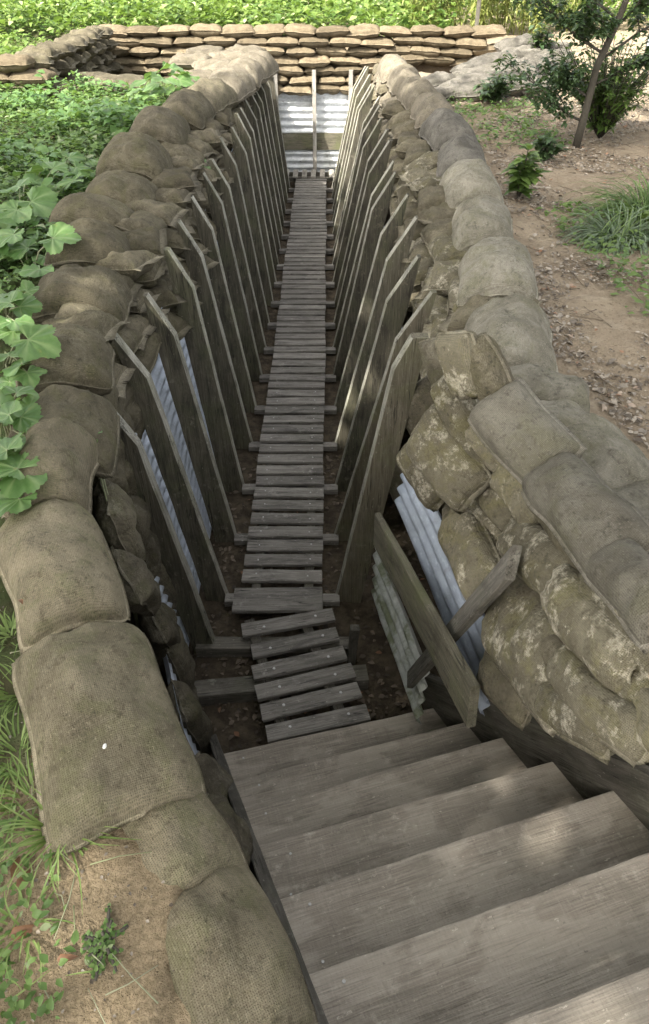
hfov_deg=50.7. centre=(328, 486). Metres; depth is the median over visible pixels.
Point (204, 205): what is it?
sandbag
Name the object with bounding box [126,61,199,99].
broad leaf plant
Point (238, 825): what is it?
sandbag
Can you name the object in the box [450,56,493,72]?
sandbag
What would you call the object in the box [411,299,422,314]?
sandbag
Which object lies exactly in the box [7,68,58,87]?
sandbag
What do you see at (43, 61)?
sandbag
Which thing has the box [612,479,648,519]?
sandbag
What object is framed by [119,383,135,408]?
sandbag
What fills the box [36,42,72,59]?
sandbag
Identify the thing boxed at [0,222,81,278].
broad leaf plant
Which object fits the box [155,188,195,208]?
sandbag
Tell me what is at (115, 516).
sandbag
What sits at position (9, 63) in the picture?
sandbag
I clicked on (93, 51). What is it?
sandbag
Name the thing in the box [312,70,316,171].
wall post
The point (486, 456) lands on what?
sandbag
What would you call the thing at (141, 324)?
sandbag
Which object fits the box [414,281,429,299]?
sandbag
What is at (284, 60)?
sandbag
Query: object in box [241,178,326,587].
duckboard
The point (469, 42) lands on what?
sandbag
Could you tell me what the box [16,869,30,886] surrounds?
dry leaf
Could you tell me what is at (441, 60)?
sandbag
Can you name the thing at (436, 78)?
sandbag
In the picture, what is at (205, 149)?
sandbag
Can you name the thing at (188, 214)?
sandbag
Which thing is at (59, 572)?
sandbag
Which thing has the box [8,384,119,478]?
sandbag
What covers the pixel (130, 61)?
sandbag
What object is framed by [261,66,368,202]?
trench frame
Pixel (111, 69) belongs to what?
sandbag
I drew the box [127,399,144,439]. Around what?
sandbag
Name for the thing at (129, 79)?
sandbag
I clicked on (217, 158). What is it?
sandbag
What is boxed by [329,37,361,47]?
sandbag
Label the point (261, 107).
trench frame
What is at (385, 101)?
sandbag
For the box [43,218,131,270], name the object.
sandbag
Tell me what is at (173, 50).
sandbag
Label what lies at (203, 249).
sandbag
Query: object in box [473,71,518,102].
leafy shrub
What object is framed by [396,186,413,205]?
sandbag
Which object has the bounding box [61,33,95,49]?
sandbag
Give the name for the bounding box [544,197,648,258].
sedge clump
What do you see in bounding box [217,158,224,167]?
sandbag
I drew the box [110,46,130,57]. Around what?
sandbag
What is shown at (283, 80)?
sandbag
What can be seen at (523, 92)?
sandbag
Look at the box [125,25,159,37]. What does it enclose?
sandbag
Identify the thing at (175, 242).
sandbag
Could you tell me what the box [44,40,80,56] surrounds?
sandbag
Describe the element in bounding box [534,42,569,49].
sandbag
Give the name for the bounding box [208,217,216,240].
sandbag
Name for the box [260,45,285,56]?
sandbag
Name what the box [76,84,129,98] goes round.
sandbag
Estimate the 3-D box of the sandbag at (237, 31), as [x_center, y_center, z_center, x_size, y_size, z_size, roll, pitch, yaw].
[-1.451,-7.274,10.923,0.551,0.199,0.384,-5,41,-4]
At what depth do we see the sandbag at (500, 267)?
3.61 m
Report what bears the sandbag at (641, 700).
on the sandbag at (628, 691)
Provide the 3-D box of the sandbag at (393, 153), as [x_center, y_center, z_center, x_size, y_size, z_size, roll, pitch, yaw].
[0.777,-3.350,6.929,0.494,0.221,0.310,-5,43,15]
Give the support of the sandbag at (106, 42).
on the sandbag at (107, 61)
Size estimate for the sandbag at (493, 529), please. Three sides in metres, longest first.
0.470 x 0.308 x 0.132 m
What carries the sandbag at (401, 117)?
on the sandbag at (382, 131)
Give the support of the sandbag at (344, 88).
on the corrugated sheet at (295, 112)
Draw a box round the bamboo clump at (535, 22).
[512,0,547,34]
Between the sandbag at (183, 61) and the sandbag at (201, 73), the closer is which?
the sandbag at (201, 73)
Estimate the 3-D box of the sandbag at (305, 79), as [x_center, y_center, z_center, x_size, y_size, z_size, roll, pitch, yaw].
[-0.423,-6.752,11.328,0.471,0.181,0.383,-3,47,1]
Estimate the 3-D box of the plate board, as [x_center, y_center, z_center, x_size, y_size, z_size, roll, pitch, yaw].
[-0.320,0.713,4.309,0.563,0.030,0.193,-1,41,-1]
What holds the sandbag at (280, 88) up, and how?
on the corrugated sheet at (295, 112)
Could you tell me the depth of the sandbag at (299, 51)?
10.94 m
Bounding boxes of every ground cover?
[0,78,182,317]
[0,735,78,1023]
[447,96,573,148]
[535,195,648,315]
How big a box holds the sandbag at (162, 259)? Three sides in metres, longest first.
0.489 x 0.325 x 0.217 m
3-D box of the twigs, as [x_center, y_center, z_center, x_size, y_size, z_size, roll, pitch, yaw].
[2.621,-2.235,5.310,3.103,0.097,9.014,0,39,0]
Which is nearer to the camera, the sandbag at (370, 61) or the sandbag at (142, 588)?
the sandbag at (142, 588)
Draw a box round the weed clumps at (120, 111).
[0,69,160,268]
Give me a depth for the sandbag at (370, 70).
11.14 m
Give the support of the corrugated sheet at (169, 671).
on the sill beam
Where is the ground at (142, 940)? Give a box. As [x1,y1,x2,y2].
[0,0,648,1023]
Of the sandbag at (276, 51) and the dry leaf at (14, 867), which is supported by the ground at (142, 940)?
the dry leaf at (14, 867)
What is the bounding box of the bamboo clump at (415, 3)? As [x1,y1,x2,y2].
[398,0,438,26]
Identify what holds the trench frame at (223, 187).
on the ground at (142, 940)
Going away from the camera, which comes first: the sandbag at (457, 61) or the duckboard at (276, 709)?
the duckboard at (276, 709)
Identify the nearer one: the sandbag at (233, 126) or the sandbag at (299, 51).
the sandbag at (233, 126)
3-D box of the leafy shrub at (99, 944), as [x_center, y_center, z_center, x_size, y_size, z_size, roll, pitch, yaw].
[-0.445,0.917,1.368,0.114,0.039,0.102,28,47,30]
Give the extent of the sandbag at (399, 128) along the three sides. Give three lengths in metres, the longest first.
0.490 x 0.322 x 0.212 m
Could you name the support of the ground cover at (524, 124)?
on the ground at (142, 940)
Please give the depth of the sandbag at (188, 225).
5.00 m
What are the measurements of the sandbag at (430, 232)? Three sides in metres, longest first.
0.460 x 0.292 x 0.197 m
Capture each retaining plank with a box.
[282,133,342,149]
[373,512,479,727]
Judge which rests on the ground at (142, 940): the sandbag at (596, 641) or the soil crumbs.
the soil crumbs
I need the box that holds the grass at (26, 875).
[0,673,92,995]
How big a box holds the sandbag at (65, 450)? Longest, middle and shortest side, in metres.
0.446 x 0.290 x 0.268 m
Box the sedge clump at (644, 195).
[555,162,648,240]
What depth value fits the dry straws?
1.40 m
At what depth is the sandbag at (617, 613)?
1.58 m
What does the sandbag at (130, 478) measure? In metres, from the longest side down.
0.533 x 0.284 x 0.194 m
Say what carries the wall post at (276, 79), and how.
on the ground at (142, 940)
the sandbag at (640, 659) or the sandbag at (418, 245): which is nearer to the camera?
the sandbag at (640, 659)
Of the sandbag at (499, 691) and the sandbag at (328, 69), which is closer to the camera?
the sandbag at (499, 691)
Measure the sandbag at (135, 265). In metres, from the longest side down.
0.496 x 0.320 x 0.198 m
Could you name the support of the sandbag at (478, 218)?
on the sandbag at (424, 265)
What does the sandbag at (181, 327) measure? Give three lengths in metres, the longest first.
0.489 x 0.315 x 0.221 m
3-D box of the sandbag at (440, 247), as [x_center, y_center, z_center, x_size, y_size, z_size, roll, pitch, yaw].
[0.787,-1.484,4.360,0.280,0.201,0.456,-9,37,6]
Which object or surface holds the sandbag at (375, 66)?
on the sandbag
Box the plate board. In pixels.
[232,587,322,613]
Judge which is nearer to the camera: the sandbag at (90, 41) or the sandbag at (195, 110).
the sandbag at (195, 110)
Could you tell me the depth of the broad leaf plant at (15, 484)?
2.23 m
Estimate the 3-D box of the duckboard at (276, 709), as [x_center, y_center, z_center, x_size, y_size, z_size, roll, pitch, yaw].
[-0.161,1.053,3.947,0.572,0.097,0.879,-10,40,-12]
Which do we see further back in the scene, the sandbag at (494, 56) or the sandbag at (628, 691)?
the sandbag at (494, 56)
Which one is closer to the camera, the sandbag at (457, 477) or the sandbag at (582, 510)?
the sandbag at (582, 510)
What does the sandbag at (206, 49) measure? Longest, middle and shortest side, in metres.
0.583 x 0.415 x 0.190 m
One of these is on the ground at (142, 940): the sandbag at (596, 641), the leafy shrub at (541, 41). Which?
the leafy shrub at (541, 41)
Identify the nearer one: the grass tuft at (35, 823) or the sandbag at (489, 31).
the grass tuft at (35, 823)
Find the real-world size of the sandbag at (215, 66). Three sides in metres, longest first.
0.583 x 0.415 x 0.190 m
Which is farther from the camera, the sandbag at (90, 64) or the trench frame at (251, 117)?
the sandbag at (90, 64)
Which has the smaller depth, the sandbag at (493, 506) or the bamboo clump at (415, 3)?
the sandbag at (493, 506)
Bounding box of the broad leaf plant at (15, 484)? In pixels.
[0,418,47,516]
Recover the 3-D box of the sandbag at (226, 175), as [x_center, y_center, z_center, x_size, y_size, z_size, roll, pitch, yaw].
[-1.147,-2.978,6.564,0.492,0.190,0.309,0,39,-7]
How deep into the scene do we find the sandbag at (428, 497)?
2.83 m
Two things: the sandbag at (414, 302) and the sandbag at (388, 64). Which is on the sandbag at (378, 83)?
the sandbag at (388, 64)
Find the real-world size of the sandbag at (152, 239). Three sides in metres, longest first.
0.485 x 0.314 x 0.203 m
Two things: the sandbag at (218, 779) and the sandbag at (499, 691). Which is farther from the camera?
the sandbag at (218, 779)
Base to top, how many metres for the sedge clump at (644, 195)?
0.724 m
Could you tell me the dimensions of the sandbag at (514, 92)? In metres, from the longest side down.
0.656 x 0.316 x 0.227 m
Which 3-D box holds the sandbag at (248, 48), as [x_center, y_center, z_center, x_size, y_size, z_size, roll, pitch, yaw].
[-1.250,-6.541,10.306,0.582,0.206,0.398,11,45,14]
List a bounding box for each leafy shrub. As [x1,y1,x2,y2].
[80,903,128,980]
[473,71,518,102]
[500,143,551,197]
[525,23,558,49]
[531,135,571,162]
[541,31,648,137]
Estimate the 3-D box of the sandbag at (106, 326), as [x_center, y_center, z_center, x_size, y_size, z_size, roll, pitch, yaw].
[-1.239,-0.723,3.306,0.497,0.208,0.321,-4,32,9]
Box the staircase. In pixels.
[209,673,648,1023]
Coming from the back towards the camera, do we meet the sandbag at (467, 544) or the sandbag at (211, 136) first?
the sandbag at (211, 136)
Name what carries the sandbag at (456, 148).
on the sandbag at (413, 174)
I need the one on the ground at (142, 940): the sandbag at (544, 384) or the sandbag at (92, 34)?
the sandbag at (544, 384)
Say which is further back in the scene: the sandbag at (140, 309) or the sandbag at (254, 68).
the sandbag at (254, 68)
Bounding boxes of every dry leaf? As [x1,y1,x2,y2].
[9,924,33,940]
[10,857,20,877]
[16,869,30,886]
[57,954,77,961]
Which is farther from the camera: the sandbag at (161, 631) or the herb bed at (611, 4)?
the herb bed at (611, 4)
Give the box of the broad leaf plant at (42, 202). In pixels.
[0,150,97,246]
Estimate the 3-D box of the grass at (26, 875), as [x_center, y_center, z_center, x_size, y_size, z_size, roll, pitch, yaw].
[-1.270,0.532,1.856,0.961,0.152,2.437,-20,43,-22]
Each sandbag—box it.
[0,53,35,73]
[0,71,12,84]
[0,498,130,654]
[1,417,99,519]
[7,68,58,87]
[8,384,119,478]
[11,622,205,855]
[15,51,54,68]
[15,323,115,395]
[22,45,64,62]
[31,265,133,329]
[34,83,75,100]
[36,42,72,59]
[37,310,129,344]
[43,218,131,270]
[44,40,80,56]
[48,67,60,74]
[48,192,133,228]
[50,59,73,77]
[54,36,87,51]
[54,303,103,317]
[55,264,142,306]
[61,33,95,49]
[61,57,79,70]
[64,71,109,83]
[69,29,101,45]
[70,53,87,67]
[75,28,104,37]
[76,51,94,63]
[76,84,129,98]
[77,65,94,71]
[83,61,97,69]
[85,46,100,57]
[85,170,157,202]
[86,25,116,39]
[90,55,105,68]
[92,74,145,87]
[93,438,128,492]
[93,479,145,559]
[94,42,109,54]
[94,250,164,280]
[95,131,173,180]
[97,39,112,51]
[98,24,127,37]
[98,54,113,65]
[99,64,110,72]
[102,386,134,430]
[104,50,115,63]
[106,65,116,73]
[108,39,119,50]
[110,35,142,48]
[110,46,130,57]
[110,61,123,73]
[111,326,145,364]
[111,545,160,617]
[113,55,146,66]
[114,210,167,231]
[114,362,134,398]
[115,66,134,74]
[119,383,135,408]
[122,791,249,889]
[123,199,188,228]
[123,226,167,255]
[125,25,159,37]
[125,314,156,350]
[125,460,136,495]
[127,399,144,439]
[128,45,161,57]
[128,495,161,578]
[129,105,190,144]
[129,288,160,315]
[130,66,160,74]
[134,260,165,288]
[135,332,161,373]
[138,602,180,649]
[140,35,175,47]
[142,307,169,320]
[144,55,171,67]
[145,279,186,308]
[151,168,200,191]
[153,627,196,693]
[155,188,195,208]
[157,563,179,615]
[158,24,190,36]
[159,270,196,285]
[160,68,187,75]
[160,253,184,270]
[161,44,191,56]
[162,88,215,130]
[162,142,208,167]
[165,864,318,1023]
[166,228,192,253]
[167,678,212,755]
[168,52,211,69]
[168,312,193,340]
[169,166,198,180]
[169,301,202,316]
[170,216,195,233]
[171,69,212,87]
[171,155,206,174]
[173,34,203,46]
[176,252,189,276]
[184,206,191,219]
[185,45,224,54]
[185,78,238,112]
[186,134,217,157]
[187,183,205,208]
[189,23,222,37]
[190,128,227,148]
[190,220,200,242]
[191,58,230,69]
[191,208,208,220]
[195,751,232,803]
[196,243,210,253]
[197,167,223,186]
[199,181,207,197]
[199,190,223,216]
[200,61,229,70]
[203,35,236,47]
[204,118,228,134]
[204,255,219,269]
[206,792,252,864]
[208,150,222,163]
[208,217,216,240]
[209,50,244,59]
[209,65,255,103]
[214,111,234,129]
[214,140,231,153]
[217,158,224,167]
[219,167,233,182]
[221,24,254,38]
[221,132,232,148]
[223,107,231,120]
[227,44,266,52]
[227,124,236,132]
[228,56,266,90]
[231,109,237,125]
[234,104,245,115]
[236,36,267,45]
[240,49,279,82]
[252,23,284,37]
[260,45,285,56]
[266,35,298,46]
[272,54,299,66]
[277,65,304,77]
[278,75,289,84]
[278,84,283,94]
[282,83,311,95]
[283,23,316,38]
[286,44,316,58]
[289,72,316,85]
[298,35,328,47]
[298,52,329,68]
[304,64,333,76]
[316,25,348,38]
[316,44,346,56]
[316,82,339,94]
[318,74,346,85]
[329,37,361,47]
[329,54,361,65]
[332,65,361,76]
[340,83,348,94]
[345,23,379,39]
[346,72,373,85]
[347,45,377,57]
[360,54,382,66]
[361,35,393,48]
[361,66,372,73]
[372,63,378,75]
[372,91,376,101]
[373,71,377,84]
[375,79,380,97]
[376,84,387,96]
[377,44,410,55]
[377,54,406,83]
[377,96,395,103]
[377,108,384,119]
[378,100,404,119]
[379,25,411,37]
[379,91,390,105]
[379,123,389,138]
[380,119,389,132]
[382,110,410,131]
[384,155,404,172]
[386,63,420,96]
[386,137,396,147]
[388,119,414,140]
[388,146,396,160]
[389,196,398,213]
[389,451,402,500]
[390,139,431,158]
[391,160,403,183]
[391,177,405,196]
[392,35,423,45]
[394,217,424,242]
[396,76,437,110]
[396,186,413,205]
[396,443,443,511]
[397,130,420,144]
[398,150,438,174]
[398,167,436,188]
[399,54,423,66]
[401,176,440,199]
[401,237,430,264]
[402,143,430,166]
[402,202,417,223]
[405,376,433,434]
[406,404,491,514]
[407,196,417,202]
[407,287,419,311]
[410,24,444,38]
[410,45,440,56]
[410,92,453,129]
[410,202,455,225]
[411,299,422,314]
[414,257,433,290]
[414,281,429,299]
[415,294,447,315]
[416,185,444,213]
[418,108,476,150]
[418,337,442,385]
[420,217,452,245]
[420,362,426,378]
[421,37,456,47]
[421,259,460,296]
[422,71,455,86]
[422,313,447,337]
[423,55,454,66]
[426,233,466,262]
[430,374,490,472]
[434,80,463,101]
[435,330,477,400]
[436,133,485,176]
[438,295,542,331]
[438,507,500,616]
[439,46,472,57]
[439,159,503,208]
[442,25,474,38]
[442,498,501,557]
[447,276,459,312]
[449,55,475,66]
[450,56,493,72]
[451,64,493,75]
[451,73,491,82]
[451,194,513,250]
[453,81,484,101]
[454,36,486,49]
[456,236,538,306]
[464,294,558,372]
[465,426,499,471]
[467,377,586,484]
[469,70,503,78]
[470,331,514,400]
[472,24,505,37]
[472,43,496,55]
[475,363,589,412]
[476,472,511,531]
[476,650,532,730]
[478,49,523,60]
[479,67,512,70]
[481,586,555,736]
[482,79,520,98]
[488,56,524,66]
[489,464,540,524]
[492,70,521,78]
[492,398,585,472]
[494,33,533,51]
[496,516,568,594]
[500,61,538,74]
[501,45,544,51]
[509,575,540,600]
[513,75,550,96]
[520,49,554,59]
[520,452,648,590]
[526,504,577,569]
[527,55,543,72]
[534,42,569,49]
[534,682,614,764]
[540,54,576,74]
[540,563,637,693]
[541,634,562,665]
[544,644,648,767]
[553,48,572,55]
[567,413,648,488]
[578,573,648,677]
[584,538,648,654]
[588,668,648,702]
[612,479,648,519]
[614,609,648,657]
[633,688,648,752]
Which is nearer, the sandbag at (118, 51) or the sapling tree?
the sapling tree
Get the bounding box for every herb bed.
[0,0,458,38]
[0,27,85,86]
[430,0,648,30]
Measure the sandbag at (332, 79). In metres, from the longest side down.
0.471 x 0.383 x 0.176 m
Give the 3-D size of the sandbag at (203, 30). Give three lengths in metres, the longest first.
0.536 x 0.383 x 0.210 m
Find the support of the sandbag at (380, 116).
on the sandbag
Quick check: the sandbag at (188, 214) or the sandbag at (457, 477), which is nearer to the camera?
the sandbag at (457, 477)
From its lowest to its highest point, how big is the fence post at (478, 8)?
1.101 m
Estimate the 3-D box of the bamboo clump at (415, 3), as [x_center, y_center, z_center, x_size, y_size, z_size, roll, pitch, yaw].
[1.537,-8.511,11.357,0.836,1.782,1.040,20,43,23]
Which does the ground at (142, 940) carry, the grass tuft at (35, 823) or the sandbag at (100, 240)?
the grass tuft at (35, 823)
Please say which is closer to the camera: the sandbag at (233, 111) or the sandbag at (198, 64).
the sandbag at (233, 111)
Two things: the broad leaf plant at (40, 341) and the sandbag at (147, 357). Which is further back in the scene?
the sandbag at (147, 357)
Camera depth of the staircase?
2.23 m
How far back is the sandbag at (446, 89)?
8.35 m
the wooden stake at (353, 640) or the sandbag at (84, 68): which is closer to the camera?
the wooden stake at (353, 640)
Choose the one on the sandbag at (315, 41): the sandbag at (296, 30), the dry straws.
the sandbag at (296, 30)
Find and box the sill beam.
[194,664,368,706]
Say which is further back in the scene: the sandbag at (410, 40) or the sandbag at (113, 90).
the sandbag at (410, 40)
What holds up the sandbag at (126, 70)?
on the sandbag
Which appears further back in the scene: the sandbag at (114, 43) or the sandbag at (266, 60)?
the sandbag at (114, 43)
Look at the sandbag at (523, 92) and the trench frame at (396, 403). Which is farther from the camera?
the sandbag at (523, 92)
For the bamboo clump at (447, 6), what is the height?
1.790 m
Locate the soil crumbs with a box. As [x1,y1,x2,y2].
[0,591,173,1021]
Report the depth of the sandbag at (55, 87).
8.17 m
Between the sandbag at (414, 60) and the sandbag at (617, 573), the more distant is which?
the sandbag at (414, 60)
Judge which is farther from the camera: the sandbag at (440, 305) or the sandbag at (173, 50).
the sandbag at (173, 50)
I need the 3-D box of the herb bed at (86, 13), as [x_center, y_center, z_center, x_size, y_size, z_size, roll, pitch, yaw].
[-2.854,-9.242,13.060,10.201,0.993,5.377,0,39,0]
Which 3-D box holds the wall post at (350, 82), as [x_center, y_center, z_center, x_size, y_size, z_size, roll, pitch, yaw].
[0.359,-6.107,11.641,0.069,1.704,0.102,0,39,0]
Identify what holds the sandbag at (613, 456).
on the sandbag at (493, 506)
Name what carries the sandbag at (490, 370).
on the sandbag at (486, 456)
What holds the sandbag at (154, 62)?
on the sandbag at (142, 70)
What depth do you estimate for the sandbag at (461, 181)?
4.79 m
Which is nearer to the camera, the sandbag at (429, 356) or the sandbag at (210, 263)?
the sandbag at (429, 356)
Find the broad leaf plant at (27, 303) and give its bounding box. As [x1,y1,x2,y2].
[0,280,42,345]
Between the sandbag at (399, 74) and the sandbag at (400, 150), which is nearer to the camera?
the sandbag at (400, 150)
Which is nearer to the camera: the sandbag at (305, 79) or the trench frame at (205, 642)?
the trench frame at (205, 642)
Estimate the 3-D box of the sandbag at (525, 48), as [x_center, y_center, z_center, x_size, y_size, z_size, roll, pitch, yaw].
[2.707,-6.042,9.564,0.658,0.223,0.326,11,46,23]
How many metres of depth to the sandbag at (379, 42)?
10.87 m
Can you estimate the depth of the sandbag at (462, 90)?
8.32 m
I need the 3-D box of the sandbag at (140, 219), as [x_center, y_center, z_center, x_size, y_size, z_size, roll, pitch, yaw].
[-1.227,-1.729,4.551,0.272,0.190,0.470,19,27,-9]
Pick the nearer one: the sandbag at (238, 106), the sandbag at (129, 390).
the sandbag at (129, 390)
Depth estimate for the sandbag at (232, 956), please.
1.34 m
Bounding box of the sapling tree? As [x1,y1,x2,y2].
[491,0,648,147]
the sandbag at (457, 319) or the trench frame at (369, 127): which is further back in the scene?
the trench frame at (369, 127)
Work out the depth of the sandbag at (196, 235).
5.22 m
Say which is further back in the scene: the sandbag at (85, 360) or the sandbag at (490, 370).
the sandbag at (85, 360)
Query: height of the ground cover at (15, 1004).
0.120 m
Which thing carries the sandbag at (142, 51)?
on the sandbag at (130, 61)
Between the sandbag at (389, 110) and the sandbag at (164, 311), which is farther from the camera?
the sandbag at (389, 110)
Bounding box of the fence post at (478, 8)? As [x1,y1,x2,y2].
[474,0,480,25]
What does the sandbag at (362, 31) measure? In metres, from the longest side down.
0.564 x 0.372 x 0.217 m
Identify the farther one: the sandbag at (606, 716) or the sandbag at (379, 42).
the sandbag at (379, 42)
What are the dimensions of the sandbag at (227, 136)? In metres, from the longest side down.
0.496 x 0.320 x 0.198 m
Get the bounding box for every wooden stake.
[347,624,359,664]
[407,545,521,688]
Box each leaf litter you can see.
[159,455,438,751]
[448,82,648,449]
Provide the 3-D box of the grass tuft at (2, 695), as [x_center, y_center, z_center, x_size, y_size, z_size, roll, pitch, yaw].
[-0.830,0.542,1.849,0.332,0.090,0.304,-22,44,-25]
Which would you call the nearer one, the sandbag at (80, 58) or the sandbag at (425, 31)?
the sandbag at (80, 58)
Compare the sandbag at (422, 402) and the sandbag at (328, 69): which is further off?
the sandbag at (328, 69)
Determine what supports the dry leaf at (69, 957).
on the ground at (142, 940)
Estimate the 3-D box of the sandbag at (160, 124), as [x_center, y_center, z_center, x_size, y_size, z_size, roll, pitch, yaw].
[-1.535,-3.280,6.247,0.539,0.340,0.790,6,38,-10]
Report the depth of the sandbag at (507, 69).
8.73 m
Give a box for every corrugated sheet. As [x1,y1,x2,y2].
[135,308,213,646]
[163,654,198,754]
[278,92,348,132]
[285,150,338,171]
[371,551,429,724]
[394,473,489,715]
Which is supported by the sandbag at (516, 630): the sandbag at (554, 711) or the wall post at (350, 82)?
the sandbag at (554, 711)
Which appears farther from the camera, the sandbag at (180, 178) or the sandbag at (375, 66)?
the sandbag at (375, 66)
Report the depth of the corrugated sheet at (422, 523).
3.05 m
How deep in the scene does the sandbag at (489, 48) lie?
10.97 m
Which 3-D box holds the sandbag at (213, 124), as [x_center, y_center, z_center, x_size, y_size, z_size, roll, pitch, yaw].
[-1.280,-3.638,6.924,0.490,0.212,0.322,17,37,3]
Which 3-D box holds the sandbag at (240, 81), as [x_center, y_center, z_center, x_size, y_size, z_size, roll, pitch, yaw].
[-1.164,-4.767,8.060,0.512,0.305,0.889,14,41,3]
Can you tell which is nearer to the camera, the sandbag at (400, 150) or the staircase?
the staircase
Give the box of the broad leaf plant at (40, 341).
[0,324,61,389]
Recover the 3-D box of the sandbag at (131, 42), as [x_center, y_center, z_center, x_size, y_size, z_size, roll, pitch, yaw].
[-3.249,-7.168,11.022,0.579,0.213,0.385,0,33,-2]
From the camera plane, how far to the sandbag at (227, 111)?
7.51 m
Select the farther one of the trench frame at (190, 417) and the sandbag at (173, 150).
the sandbag at (173, 150)
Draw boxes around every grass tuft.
[0,606,17,656]
[0,655,26,729]
[0,700,33,816]
[0,730,38,850]
[0,785,140,914]
[0,856,73,984]
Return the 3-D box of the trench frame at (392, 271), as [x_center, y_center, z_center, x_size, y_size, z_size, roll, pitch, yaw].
[-0.214,-1.060,5.195,1.629,1.914,0.123,0,39,0]
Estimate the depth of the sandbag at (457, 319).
3.57 m
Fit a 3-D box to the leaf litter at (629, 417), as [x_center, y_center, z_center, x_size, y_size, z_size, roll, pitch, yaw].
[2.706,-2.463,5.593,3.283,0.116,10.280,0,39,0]
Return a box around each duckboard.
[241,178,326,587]
[241,608,370,743]
[288,169,334,181]
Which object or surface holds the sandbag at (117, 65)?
on the ground at (142, 940)
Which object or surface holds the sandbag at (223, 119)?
on the sandbag at (233, 126)
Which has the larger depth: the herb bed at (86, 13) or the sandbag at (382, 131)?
the herb bed at (86, 13)
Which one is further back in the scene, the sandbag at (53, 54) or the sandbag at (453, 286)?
the sandbag at (53, 54)
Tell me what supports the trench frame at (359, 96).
on the ground at (142, 940)
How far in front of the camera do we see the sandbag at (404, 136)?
6.48 m
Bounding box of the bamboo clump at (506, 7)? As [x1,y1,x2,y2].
[488,0,523,34]
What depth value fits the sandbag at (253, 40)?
10.88 m
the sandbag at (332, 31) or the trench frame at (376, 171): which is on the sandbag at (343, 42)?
the sandbag at (332, 31)
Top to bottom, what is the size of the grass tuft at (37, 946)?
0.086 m
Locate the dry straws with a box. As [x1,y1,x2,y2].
[0,650,157,1023]
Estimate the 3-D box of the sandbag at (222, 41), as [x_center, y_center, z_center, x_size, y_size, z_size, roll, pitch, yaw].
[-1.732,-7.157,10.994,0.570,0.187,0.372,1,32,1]
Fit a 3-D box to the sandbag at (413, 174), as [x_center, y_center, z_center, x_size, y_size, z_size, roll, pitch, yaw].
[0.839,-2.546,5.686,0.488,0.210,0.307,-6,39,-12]
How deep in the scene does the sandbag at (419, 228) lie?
5.03 m
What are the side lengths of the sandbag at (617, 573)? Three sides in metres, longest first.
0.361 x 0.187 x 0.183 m
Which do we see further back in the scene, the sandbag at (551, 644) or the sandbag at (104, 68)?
the sandbag at (104, 68)
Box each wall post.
[274,74,278,107]
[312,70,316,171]
[348,70,352,107]
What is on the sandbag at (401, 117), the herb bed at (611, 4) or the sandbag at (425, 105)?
the sandbag at (425, 105)
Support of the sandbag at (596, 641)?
on the sandbag at (551, 644)
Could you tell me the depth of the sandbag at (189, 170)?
5.58 m
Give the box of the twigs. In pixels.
[454,94,648,428]
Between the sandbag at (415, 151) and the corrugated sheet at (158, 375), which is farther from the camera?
the sandbag at (415, 151)
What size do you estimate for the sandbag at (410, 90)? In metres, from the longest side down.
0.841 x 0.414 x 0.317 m
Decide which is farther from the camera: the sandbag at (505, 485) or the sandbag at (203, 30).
the sandbag at (203, 30)
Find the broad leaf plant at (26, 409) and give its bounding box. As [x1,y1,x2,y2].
[0,385,43,455]
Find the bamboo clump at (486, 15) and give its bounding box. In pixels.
[453,0,500,26]
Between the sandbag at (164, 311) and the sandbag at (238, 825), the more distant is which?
the sandbag at (164, 311)
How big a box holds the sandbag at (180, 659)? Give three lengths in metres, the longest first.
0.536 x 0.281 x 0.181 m
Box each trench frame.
[113,333,428,606]
[117,412,348,657]
[143,290,436,544]
[163,247,420,493]
[176,215,417,450]
[191,193,408,413]
[202,171,395,381]
[209,158,394,353]
[220,137,392,329]
[230,127,388,307]
[234,113,381,287]
[239,104,380,269]
[244,96,379,253]
[249,84,374,239]
[253,83,371,225]
[257,74,371,213]
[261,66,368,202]
[268,66,366,192]
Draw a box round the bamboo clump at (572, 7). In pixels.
[544,0,587,31]
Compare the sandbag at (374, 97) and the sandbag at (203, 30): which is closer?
the sandbag at (374, 97)
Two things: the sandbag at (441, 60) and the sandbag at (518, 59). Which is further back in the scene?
the sandbag at (441, 60)
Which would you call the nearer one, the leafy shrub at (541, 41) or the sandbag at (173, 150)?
the sandbag at (173, 150)
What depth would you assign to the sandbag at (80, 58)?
9.28 m
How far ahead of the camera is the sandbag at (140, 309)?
3.92 m
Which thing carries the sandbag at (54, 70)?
on the sandbag
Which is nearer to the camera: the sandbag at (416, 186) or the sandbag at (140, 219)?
the sandbag at (140, 219)
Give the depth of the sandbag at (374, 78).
9.68 m
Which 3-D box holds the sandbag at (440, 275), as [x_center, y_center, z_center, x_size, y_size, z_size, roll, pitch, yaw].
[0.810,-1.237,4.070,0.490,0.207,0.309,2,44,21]
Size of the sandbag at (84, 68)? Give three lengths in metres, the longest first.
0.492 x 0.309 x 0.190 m
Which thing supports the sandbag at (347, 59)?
on the sandbag at (343, 71)
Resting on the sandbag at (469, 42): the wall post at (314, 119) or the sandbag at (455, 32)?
the sandbag at (455, 32)
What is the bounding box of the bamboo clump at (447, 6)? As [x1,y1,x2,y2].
[429,0,473,26]
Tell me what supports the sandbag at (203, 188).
on the sandbag at (204, 205)
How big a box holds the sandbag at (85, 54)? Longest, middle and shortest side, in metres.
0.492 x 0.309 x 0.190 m
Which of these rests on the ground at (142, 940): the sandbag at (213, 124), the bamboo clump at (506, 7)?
the bamboo clump at (506, 7)
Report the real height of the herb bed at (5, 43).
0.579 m
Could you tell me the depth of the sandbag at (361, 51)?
10.97 m
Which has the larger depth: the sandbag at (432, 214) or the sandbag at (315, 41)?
the sandbag at (315, 41)

